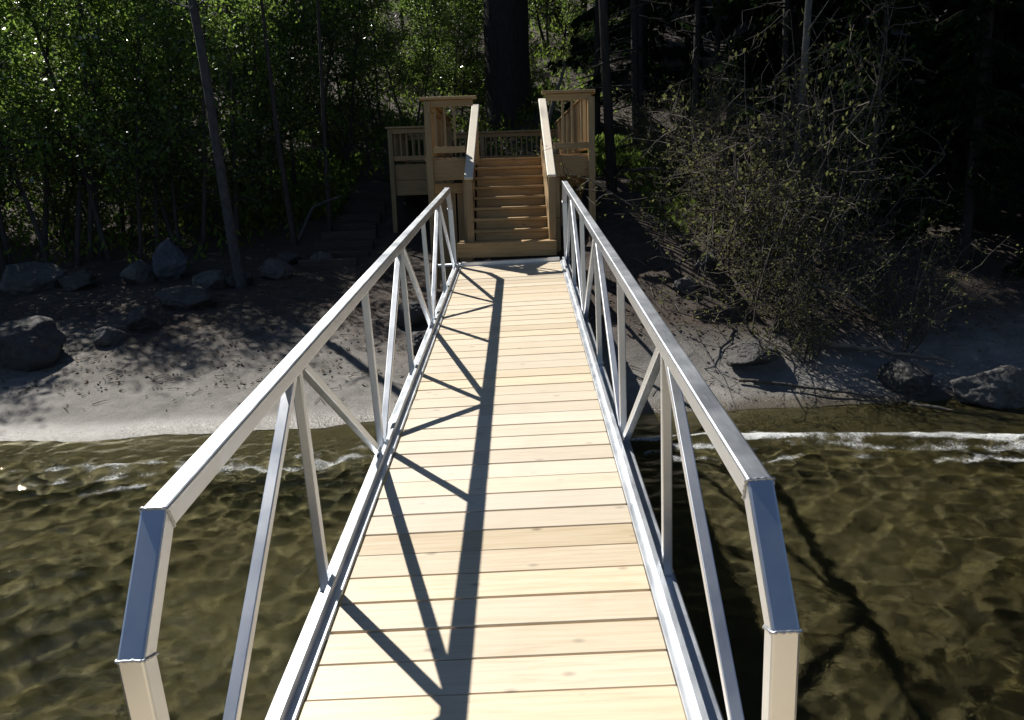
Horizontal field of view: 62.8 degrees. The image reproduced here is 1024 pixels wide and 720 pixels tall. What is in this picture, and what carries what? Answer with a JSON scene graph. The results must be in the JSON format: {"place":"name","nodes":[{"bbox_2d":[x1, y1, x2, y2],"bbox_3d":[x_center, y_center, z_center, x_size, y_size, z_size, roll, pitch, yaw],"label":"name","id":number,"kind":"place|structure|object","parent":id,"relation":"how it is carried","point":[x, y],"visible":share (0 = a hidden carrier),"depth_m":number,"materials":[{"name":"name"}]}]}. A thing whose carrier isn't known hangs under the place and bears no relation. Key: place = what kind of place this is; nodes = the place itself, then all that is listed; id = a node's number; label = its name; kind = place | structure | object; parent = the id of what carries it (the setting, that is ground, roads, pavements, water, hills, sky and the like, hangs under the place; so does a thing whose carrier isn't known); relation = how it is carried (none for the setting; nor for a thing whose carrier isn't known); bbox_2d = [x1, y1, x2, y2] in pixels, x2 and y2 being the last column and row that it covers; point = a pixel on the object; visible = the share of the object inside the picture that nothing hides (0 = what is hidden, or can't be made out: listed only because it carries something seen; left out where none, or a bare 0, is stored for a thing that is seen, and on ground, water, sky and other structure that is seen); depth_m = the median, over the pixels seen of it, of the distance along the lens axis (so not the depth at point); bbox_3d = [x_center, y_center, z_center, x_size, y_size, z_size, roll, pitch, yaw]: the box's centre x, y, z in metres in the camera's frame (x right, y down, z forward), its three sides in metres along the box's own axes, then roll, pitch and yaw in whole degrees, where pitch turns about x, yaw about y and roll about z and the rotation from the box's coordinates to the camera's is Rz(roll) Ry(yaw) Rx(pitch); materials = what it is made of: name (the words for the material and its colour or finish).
{"place":"outdoors","nodes":[
{"label":"outdoors","id":0,"kind":"place"},
{"bbox_2d":[0,399,1023,719],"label":"water","id":1,"kind":"structure","parent":0,"point":[902,525],"depth_m":5.21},
{"bbox_2d":[0,0,1023,441],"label":"ground","id":2,"kind":"structure","parent":0,"point":[138,404],"depth_m":10.23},
{"bbox_2d":[0,98,41,229],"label":"leafy shrub","id":3,"kind":"object","parent":2,"relation":"on","point":[7,198],"visible":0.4,"depth_m":14.88,"materials":[{"name":"green plant"}]},
{"bbox_2d":[0,316,66,371],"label":"boulder","id":4,"kind":"object","parent":2,"relation":"on","point":[32,343],"visible":0.89,"depth_m":9.62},
{"bbox_2d":[0,261,66,295],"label":"boulder","id":5,"kind":"object","parent":2,"relation":"on","point":[23,278],"visible":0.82,"depth_m":12.65,"materials":[{"name":"stone"}]},
{"bbox_2d":[0,2,71,206],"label":"leafy shrub","id":6,"kind":"object","parent":2,"relation":"on","point":[14,89],"visible":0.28,"depth_m":13.83,"materials":[{"name":"green plant"}]},
{"bbox_2d":[0,0,80,205],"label":"leafy shrub","id":7,"kind":"object","parent":2,"relation":"on","point":[22,14],"visible":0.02,"depth_m":17.31,"materials":[{"name":"green plant"}]},
{"bbox_2d":[2,22,129,220],"bbox_3d":[-9.076,-4.666,16.619,2.812,4.112,2.802,-8,14,-27],"label":"leafy shrub","id":8,"kind":"object","parent":2,"relation":"on","point":[53,63],"visible":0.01,"depth_m":16.61,"materials":[{"name":"green plant"}]},
{"bbox_2d":[10,49,128,249],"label":"leafy shrub","id":9,"kind":"object","parent":2,"relation":"on","point":[63,204],"visible":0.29,"depth_m":14.87,"materials":[{"name":"green plant"}]},
{"bbox_2d":[0,0,143,269],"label":"leafy shrub","id":10,"kind":"object","parent":2,"relation":"on","point":[7,260],"visible":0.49,"depth_m":13.84,"materials":[{"name":"green plant"}]},
{"bbox_2d":[1,0,143,241],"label":"leafy shrub","id":11,"kind":"object","parent":2,"relation":"on","point":[53,212],"visible":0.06,"depth_m":16.11,"materials":[{"name":"green plant"}]},
{"bbox_2d":[58,269,98,290],"bbox_3d":[-6.651,-1.187,12.855,0.529,0.385,0.775,-5,13,-14],"label":"boulder","id":12,"kind":"object","parent":2,"relation":"on","point":[79,280],"visible":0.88,"depth_m":12.63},
{"bbox_2d":[0,0,188,266],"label":"leafy shrub","id":13,"kind":"object","parent":2,"relation":"on","point":[17,183],"visible":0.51,"depth_m":13.98,"materials":[{"name":"green plant"}]},
{"bbox_2d":[57,0,143,257],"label":"thin trunk","id":14,"kind":"object","parent":2,"relation":"on","point":[100,254],"visible":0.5,"depth_m":14.69,"materials":[{"name":"brown plant"}]},
{"bbox_2d":[92,326,126,346],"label":"boulder","id":15,"kind":"object","parent":2,"relation":"on","point":[106,336],"visible":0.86,"depth_m":10.18,"materials":[{"name":"stone"}]},
{"bbox_2d":[0,0,228,260],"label":"leafy shrub","id":16,"kind":"object","parent":2,"relation":"on","point":[119,38],"visible":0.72,"depth_m":13.99,"materials":[{"name":"green plant"}]},
{"bbox_2d":[55,8,217,240],"bbox_3d":[-7.773,-4.684,16.108,3.076,5.002,2.711,7,15,33],"label":"leafy shrub","id":17,"kind":"object","parent":2,"relation":"on","point":[122,220],"visible":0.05,"depth_m":16.16,"materials":[{"name":"green plant"}]},
{"bbox_2d":[120,259,156,283],"bbox_3d":[-5.799,-1.337,13.015,0.427,0.431,0.533,5,14,29],"label":"boulder","id":18,"kind":"object","parent":2,"relation":"on","point":[139,271],"visible":0.89,"depth_m":12.86,"materials":[{"name":"stone"}]},
{"bbox_2d":[127,305,166,330],"bbox_3d":[-4.717,-0.529,10.854,0.453,0.384,0.678,-5,13,-13],"label":"boulder","id":19,"kind":"object","parent":2,"relation":"on","point":[141,317],"visible":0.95,"depth_m":10.66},
{"bbox_2d":[45,0,288,253],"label":"leafy shrub","id":20,"kind":"object","parent":2,"relation":"on","point":[177,41],"visible":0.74,"depth_m":14.26,"materials":[{"name":"green plant"}]},
{"bbox_2d":[152,238,187,280],"bbox_3d":[-5.289,-1.515,13.044,0.523,0.743,0.594,-2,13,-1],"label":"boulder","id":21,"kind":"object","parent":2,"relation":"on","point":[169,259],"visible":0.94,"depth_m":12.90,"materials":[{"name":"stone"}]},
{"bbox_2d":[112,5,229,208],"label":"leafy shrub","id":22,"kind":"object","parent":2,"relation":"on","point":[177,109],"visible":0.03,"depth_m":17.44,"materials":[{"name":"green plant"}]},
{"bbox_2d":[117,0,232,226],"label":"leafy shrub","id":23,"kind":"object","parent":2,"relation":"on","point":[189,174],"visible":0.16,"depth_m":16.39,"materials":[{"name":"green plant"}]},
{"bbox_2d":[154,285,217,310],"bbox_3d":[-4.453,-0.816,11.564,0.869,0.453,0.541,4,14,25],"label":"boulder","id":24,"kind":"object","parent":2,"relation":"on","point":[182,297],"visible":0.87,"depth_m":11.38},
{"bbox_2d":[164,0,247,288],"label":"leaning tree","id":25,"kind":"object","parent":2,"relation":"on","point":[233,247],"visible":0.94,"depth_m":11.86,"materials":[{"name":"grey plant"}]},
{"bbox_2d":[192,269,227,289],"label":"boulder","id":26,"kind":"object","parent":2,"relation":"on","point":[211,279],"visible":0.69,"depth_m":12.22,"materials":[{"name":"stone"}]},
{"bbox_2d":[122,0,324,188],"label":"leafy shrub","id":27,"kind":"object","parent":2,"relation":"on","point":[235,47],"visible":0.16,"depth_m":18.10,"materials":[{"name":"green plant"}]},
{"bbox_2d":[177,0,295,245],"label":"thin trunk","id":28,"kind":"object","parent":2,"relation":"on","point":[236,199],"visible":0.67,"depth_m":15.13,"materials":[{"name":"brown plant"}]},
{"bbox_2d":[225,272,253,287],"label":"boulder","id":29,"kind":"object","parent":2,"relation":"on","point":[229,282],"visible":0.56,"depth_m":12.37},
{"bbox_2d":[173,0,311,126],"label":"leafy shrub","id":30,"kind":"object","parent":2,"relation":"on","point":[231,10],"visible":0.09,"depth_m":20.44,"materials":[{"name":"green plant"}]},
{"bbox_2d":[217,0,298,245],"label":"thin trunk","id":31,"kind":"object","parent":2,"relation":"on","point":[290,216],"visible":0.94,"depth_m":14.87,"materials":[{"name":"brown plant"}]},
{"bbox_2d":[216,43,299,198],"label":"leafy shrub","id":32,"kind":"object","parent":2,"relation":"on","point":[234,80],"visible":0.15,"depth_m":18.04,"materials":[{"name":"green plant"}]},
{"bbox_2d":[176,0,344,223],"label":"leafy shrub","id":33,"kind":"object","parent":2,"relation":"on","point":[252,7],"visible":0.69,"depth_m":16.15,"materials":[{"name":"green plant"}]},
{"bbox_2d":[260,258,294,279],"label":"boulder","id":34,"kind":"object","parent":2,"relation":"on","point":[274,268],"visible":0.92,"depth_m":12.76,"materials":[{"name":"stone"}]},
{"bbox_2d":[278,251,302,263],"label":"boulder","id":35,"kind":"object","parent":2,"relation":"on","point":[289,257],"visible":0.75,"depth_m":13.85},
{"bbox_2d":[235,0,352,128],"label":"leafy shrub","id":36,"kind":"object","parent":2,"relation":"on","point":[292,39],"visible":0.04,"depth_m":21.76,"materials":[{"name":"green plant"}]},
{"bbox_2d":[212,0,379,193],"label":"leafy shrub","id":37,"kind":"object","parent":2,"relation":"on","point":[316,105],"visible":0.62,"depth_m":17.97,"materials":[{"name":"green plant"}]},
{"bbox_2d":[297,195,342,240],"bbox_3d":[-3.438,-2.543,15.031,0.865,0.784,0.157,-5,13,-12],"label":"driftwood","id":38,"kind":"object","parent":2,"relation":"on","point":[302,231],"visible":1,"depth_m":14.99,"materials":[{"name":"wood"}]},
{"bbox_2d":[288,0,356,230],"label":"thin trunk","id":39,"kind":"object","parent":2,"relation":"on","point":[326,181],"visible":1,"depth_m":15.64,"materials":[{"name":"brown plant"}]},
{"bbox_2d":[268,0,405,168],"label":"leafy shrub","id":40,"kind":"object","parent":2,"relation":"on","point":[351,97],"visible":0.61,"depth_m":19.31,"materials":[{"name":"green plant"}]},
{"bbox_2d":[298,173,399,269],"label":"timber steps","id":41,"kind":"structure","parent":2,"relation":"on","point":[365,227],"depth_m":15.53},
{"bbox_2d":[312,0,425,131],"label":"leafy shrub","id":42,"kind":"object","parent":2,"relation":"on","point":[374,48],"visible":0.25,"depth_m":21.83,"materials":[{"name":"green plant"}]},
{"bbox_2d":[341,0,411,68],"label":"leafy shrub","id":43,"kind":"object","parent":2,"relation":"on","point":[386,15],"visible":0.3,"depth_m":27.93,"materials":[{"name":"green plant"}]},
{"bbox_2d":[338,0,469,133],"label":"leafy shrub","id":44,"kind":"object","parent":2,"relation":"on","point":[426,71],"visible":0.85,"depth_m":21.80,"materials":[{"name":"green plant"}]},
{"bbox_2d":[396,300,427,327],"bbox_3d":[-1.290,-0.577,10.705,0.428,0.372,0.446,-11,15,-35],"label":"boulder","id":45,"kind":"object","parent":2,"relation":"on","point":[417,316],"visible":0.51,"depth_m":10.56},
{"bbox_2d":[0,14,829,266],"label":"ground cover","id":46,"kind":"object","parent":2,"relation":"on","point":[277,205],"visible":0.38,"depth_m":17.93,"materials":[{"name":"green plant"}]},
{"bbox_2d":[405,331,436,354],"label":"boulder","id":47,"kind":"object","parent":2,"relation":"on","point":[417,338],"visible":0.23,"depth_m":9.73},
{"bbox_2d":[393,0,470,64],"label":"broadleaf tree","id":48,"kind":"object","parent":2,"relation":"on","point":[405,5],"visible":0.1,"depth_m":27.05,"materials":[{"name":"green plant"}]},
{"bbox_2d":[386,0,485,120],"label":"leafy shrub","id":49,"kind":"object","parent":2,"relation":"on","point":[463,45],"visible":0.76,"depth_m":22.86,"materials":[{"name":"green plant"}]},
{"bbox_2d":[393,0,482,95],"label":"leafy shrub","id":50,"kind":"object","parent":2,"relation":"on","point":[436,38],"visible":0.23,"depth_m":24.73,"materials":[{"name":"green plant"}]},
{"bbox_2d":[114,181,802,719],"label":"gangway","id":51,"kind":"object","parent":2,"relation":"on","point":[504,561],"visible":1,"depth_m":3.46,"materials":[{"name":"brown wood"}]},
{"bbox_2d":[450,0,484,61],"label":"leafy shrub","id":52,"kind":"object","parent":2,"relation":"on","point":[477,8],"visible":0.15,"depth_m":27.29,"materials":[{"name":"green plant"}]},
{"bbox_2d":[385,89,596,288],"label":"wooden deck","id":53,"kind":"structure","parent":2,"relation":"on","point":[437,172],"depth_m":11.80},
{"bbox_2d":[457,98,556,257],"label":"staircase","id":54,"kind":"structure","parent":53,"relation":"on","point":[508,235],"depth_m":11.57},
{"bbox_2d":[483,0,531,130],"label":"conifer","id":55,"kind":"object","parent":2,"relation":"on","point":[506,51],"visible":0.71,"depth_m":21.37,"materials":[{"name":"brown plant"}]},
{"bbox_2d":[0,214,1022,412],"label":"stick debris","id":56,"kind":"object","parent":2,"relation":"on","point":[401,340],"visible":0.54,"depth_m":9.88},
{"bbox_2d":[0,167,1023,395],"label":"leaf litter","id":57,"kind":"object","parent":2,"relation":"on","point":[29,387],"visible":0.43,"depth_m":10.46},
{"bbox_2d":[548,63,566,125],"bbox_3d":[1.017,-6.162,19.917,0.774,1.737,0.156,-10,15,-33],"label":"driftwood","id":58,"kind":"object","parent":2,"relation":"on","point":[551,109],"visible":0.62,"depth_m":19.89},
{"bbox_2d":[528,0,593,51],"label":"leafy shrub","id":59,"kind":"object","parent":2,"relation":"on","point":[546,7],"visible":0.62,"depth_m":25.88,"materials":[{"name":"green plant"}]},
{"bbox_2d":[558,0,630,74],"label":"leafy shrub","id":60,"kind":"object","parent":2,"relation":"on","point":[591,27],"visible":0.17,"depth_m":23.34,"materials":[{"name":"green plant"}]},
{"bbox_2d":[559,0,631,136],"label":"bare tree","id":61,"kind":"object","parent":2,"relation":"on","point":[598,127],"visible":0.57,"depth_m":19.60,"materials":[{"name":"brown plant"}]},
{"bbox_2d":[564,0,657,192],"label":"dark tree","id":62,"kind":"object","parent":2,"relation":"on","point":[612,169],"visible":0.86,"depth_m":13.35,"materials":[{"name":"brown plant"}]},
{"bbox_2d":[567,0,677,154],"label":"bare tree","id":63,"kind":"object","parent":2,"relation":"on","point":[634,57],"visible":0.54,"depth_m":16.11,"materials":[{"name":"brown plant"}]},
{"bbox_2d":[571,0,684,138],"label":"bare tree","id":64,"kind":"object","parent":2,"relation":"on","point":[641,27],"visible":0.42,"depth_m":17.93,"materials":[{"name":"brown plant"}]},
{"bbox_2d":[542,0,721,123],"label":"conifer","id":65,"kind":"object","parent":2,"relation":"on","point":[656,53],"visible":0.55,"depth_m":20.02,"materials":[{"name":"green plant"}]},
{"bbox_2d":[597,103,729,192],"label":"bare shrub","id":66,"kind":"object","parent":2,"relation":"on","point":[662,165],"visible":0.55,"depth_m":13.82,"materials":[{"name":"green plant"}]},
{"bbox_2d":[598,81,734,169],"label":"bare shrub","id":67,"kind":"object","parent":2,"relation":"on","point":[646,122],"visible":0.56,"depth_m":15.78,"materials":[{"name":"green plant"}]},
{"bbox_2d":[600,0,766,86],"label":"conifer","id":68,"kind":"object","parent":2,"relation":"on","point":[688,41],"visible":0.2,"depth_m":22.80,"materials":[{"name":"green plant"}]},
{"bbox_2d":[672,277,697,293],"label":"boulder","id":69,"kind":"object","parent":2,"relation":"on","point":[681,285],"visible":0.88,"depth_m":10.16,"materials":[{"name":"stone"}]},
{"bbox_2d":[622,0,760,174],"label":"bare tree","id":70,"kind":"object","parent":2,"relation":"on","point":[696,25],"visible":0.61,"depth_m":14.73,"materials":[{"name":"brown plant"}]},
{"bbox_2d":[533,78,866,292],"bbox_3d":[2.569,-2.143,10.452,3.708,2.414,3.735,-12,16,-38],"label":"bare shrub","id":71,"kind":"object","parent":2,"relation":"on","point":[745,206],"visible":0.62,"depth_m":10.15,"materials":[{"name":"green plant"}]},
{"bbox_2d":[643,59,759,211],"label":"bare shrub","id":72,"kind":"object","parent":2,"relation":"on","point":[703,114],"visible":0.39,"depth_m":12.43,"materials":[{"name":"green plant"}]},
{"bbox_2d":[695,252,717,271],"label":"boulder","id":73,"kind":"object","parent":2,"relation":"on","point":[710,262],"visible":0.62,"depth_m":10.50,"materials":[{"name":"stone"}]},
{"bbox_2d":[596,88,826,243],"bbox_3d":[2.510,-2.561,11.214,2.488,2.162,3.249,-9,14,-28],"label":"bare shrub","id":74,"kind":"object","parent":2,"relation":"on","point":[693,182],"visible":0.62,"depth_m":11.24,"materials":[{"name":"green plant"}]},
{"bbox_2d":[681,5,775,130],"bbox_3d":[5.013,-9.977,18.431,2.867,11.446,2.450,5,14,28],"label":"bare tree","id":75,"kind":"object","parent":2,"relation":"on","point":[731,37],"visible":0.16,"depth_m":19.32,"materials":[{"name":"brown plant"}]},
{"bbox_2d":[655,28,808,184],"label":"bare shrub","id":76,"kind":"object","parent":2,"relation":"on","point":[712,102],"visible":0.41,"depth_m":13.33,"materials":[{"name":"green plant"}]},
{"bbox_2d":[686,0,777,154],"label":"bare tree","id":77,"kind":"object","parent":2,"relation":"on","point":[717,32],"visible":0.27,"depth_m":16.49,"materials":[{"name":"brown plant"}]},
{"bbox_2d":[726,339,778,366],"bbox_3d":[2.626,-0.057,9.091,0.546,0.271,0.827,7,16,35],"label":"boulder","id":78,"kind":"object","parent":2,"relation":"on","point":[744,353],"visible":0.86,"depth_m":8.89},
{"bbox_2d":[658,98,866,231],"bbox_3d":[3.441,-2.707,11.824,2.623,1.835,2.604,2,13,15],"label":"bare shrub","id":79,"kind":"object","parent":2,"relation":"on","point":[807,138],"visible":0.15,"depth_m":11.59,"materials":[{"name":"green plant"}]},
{"bbox_2d":[654,7,894,310],"bbox_3d":[3.000,-2.301,9.934,2.777,3.604,3.627,-1,13,6],"label":"bare shrub","id":80,"kind":"object","parent":2,"relation":"on","point":[767,184],"visible":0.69,"depth_m":9.80,"materials":[{"name":"brown plant"}]},
{"bbox_2d":[731,0,828,185],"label":"bare tree","id":81,"kind":"object","parent":2,"relation":"on","point":[786,5],"visible":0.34,"depth_m":13.40,"materials":[{"name":"brown plant"}]},
{"bbox_2d":[646,151,924,344],"bbox_3d":[2.909,-1.250,9.495,3.124,2.160,2.207,-2,13,0],"label":"bare shrub","id":82,"kind":"object","parent":2,"relation":"on","point":[777,282],"visible":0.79,"depth_m":9.32,"materials":[{"name":"brown plant"}]},
{"bbox_2d":[680,0,909,144],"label":"conifer","id":83,"kind":"object","parent":2,"relation":"on","point":[729,24],"visible":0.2,"depth_m":16.70,"materials":[{"name":"green plant"}]},
{"bbox_2d":[713,231,883,372],"bbox_3d":[3.074,-0.614,8.845,1.927,1.442,1.475,-4,13,-10],"label":"bare shrub","id":84,"kind":"object","parent":2,"relation":"on","point":[812,333],"visible":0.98,"depth_m":8.91,"materials":[{"name":"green plant"}]},
{"bbox_2d":[713,0,897,252],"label":"pale sapling","id":85,"kind":"object","parent":2,"relation":"on","point":[807,25],"visible":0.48,"depth_m":10.46,"materials":[{"name":"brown plant"}]},
{"bbox_2d":[691,0,927,172],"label":"conifer","id":86,"kind":"object","parent":2,"relation":"on","point":[727,7],"visible":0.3,"depth_m":14.40,"materials":[{"name":"green plant"}]},
{"bbox_2d":[739,378,884,398],"bbox_3d":[3.034,0.288,8.527,1.407,0.157,0.047,2,13,16],"label":"driftwood","id":87,"kind":"object","parent":2,"relation":"on","point":[785,384],"visible":1,"depth_m":8.54,"materials":[{"name":"wood"}]},
{"bbox_2d":[704,1,919,94],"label":"conifer","id":88,"kind":"object","parent":2,"relation":"on","point":[738,57],"visible":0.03,"depth_m":21.53,"materials":[{"name":"green plant"}]},
{"bbox_2d":[802,280,873,313],"bbox_3d":[3.676,-0.721,9.513,0.830,0.423,0.068,1,13,11],"label":"driftwood","id":89,"kind":"object","parent":2,"relation":"on","point":[823,287],"visible":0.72,"depth_m":9.49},
{"bbox_2d":[820,0,870,141],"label":"bare tree","id":90,"kind":"object","parent":2,"relation":"on","point":[862,23],"visible":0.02,"depth_m":14.64,"materials":[{"name":"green plant"}]},
{"bbox_2d":[739,0,967,297],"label":"bare shrub","id":91,"kind":"object","parent":2,"relation":"on","point":[857,163],"visible":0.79,"depth_m":10.15,"materials":[{"name":"brown plant"}]},
{"bbox_2d":[804,0,941,235],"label":"conifer","id":92,"kind":"object","parent":2,"relation":"on","point":[918,30],"visible":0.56,"depth_m":11.07,"materials":[{"name":"green plant"}]},
{"bbox_2d":[788,0,964,205],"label":"conifer","id":93,"kind":"object","parent":2,"relation":"on","point":[943,165],"visible":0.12,"depth_m":12.14,"materials":[{"name":"green plant"}]},
{"bbox_2d":[803,338,950,363],"bbox_3d":[3.952,-0.108,9.115,1.527,0.288,0.094,0,13,8],"label":"driftwood","id":94,"kind":"object","parent":2,"relation":"on","point":[864,349],"visible":0.88,"depth_m":9.11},
{"bbox_2d":[819,0,940,197],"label":"bare tree","id":95,"kind":"object","parent":2,"relation":"on","point":[862,100],"visible":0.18,"depth_m":12.65,"materials":[{"name":"brown plant"}]},
{"bbox_2d":[877,359,933,395],"bbox_3d":[4.025,0.163,8.633,0.546,0.337,0.464,10,17,42],"label":"boulder","id":96,"kind":"object","parent":2,"relation":"on","point":[905,377],"visible":0.99,"depth_m":8.48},
{"bbox_2d":[824,186,1023,352],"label":"bare shrub","id":97,"kind":"object","parent":2,"relation":"on","point":[876,309],"visible":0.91,"depth_m":9.23,"materials":[{"name":"brown plant"}]},
{"bbox_2d":[833,0,1023,181],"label":"conifer","id":98,"kind":"object","parent":2,"relation":"on","point":[935,10],"visible":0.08,"depth_m":13.55,"materials":[{"name":"green plant"}]},
{"bbox_2d":[837,0,1023,231],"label":"conifer","id":99,"kind":"object","parent":2,"relation":"on","point":[1014,14],"visible":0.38,"depth_m":11.32,"materials":[{"name":"green plant"}]},
{"bbox_2d":[853,0,1023,147],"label":"conifer","id":100,"kind":"object","parent":2,"relation":"on","point":[1020,93],"visible":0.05,"depth_m":15.70,"materials":[{"name":"green plant"}]},
{"bbox_2d":[891,0,1023,269],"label":"conifer","id":101,"kind":"object","parent":2,"relation":"on","point":[982,146],"visible":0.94,"depth_m":10.08,"materials":[{"name":"green plant"}]},
{"bbox_2d":[897,0,1023,205],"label":"bare tree","id":102,"kind":"object","parent":2,"relation":"on","point":[997,17],"visible":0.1,"depth_m":11.84,"materials":[{"name":"brown plant"}]},
{"bbox_2d":[950,365,1023,407],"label":"boulder","id":103,"kind":"object","parent":2,"relation":"on","point":[1000,386],"visible":0.86,"depth_m":8.07,"materials":[{"name":"stone"}]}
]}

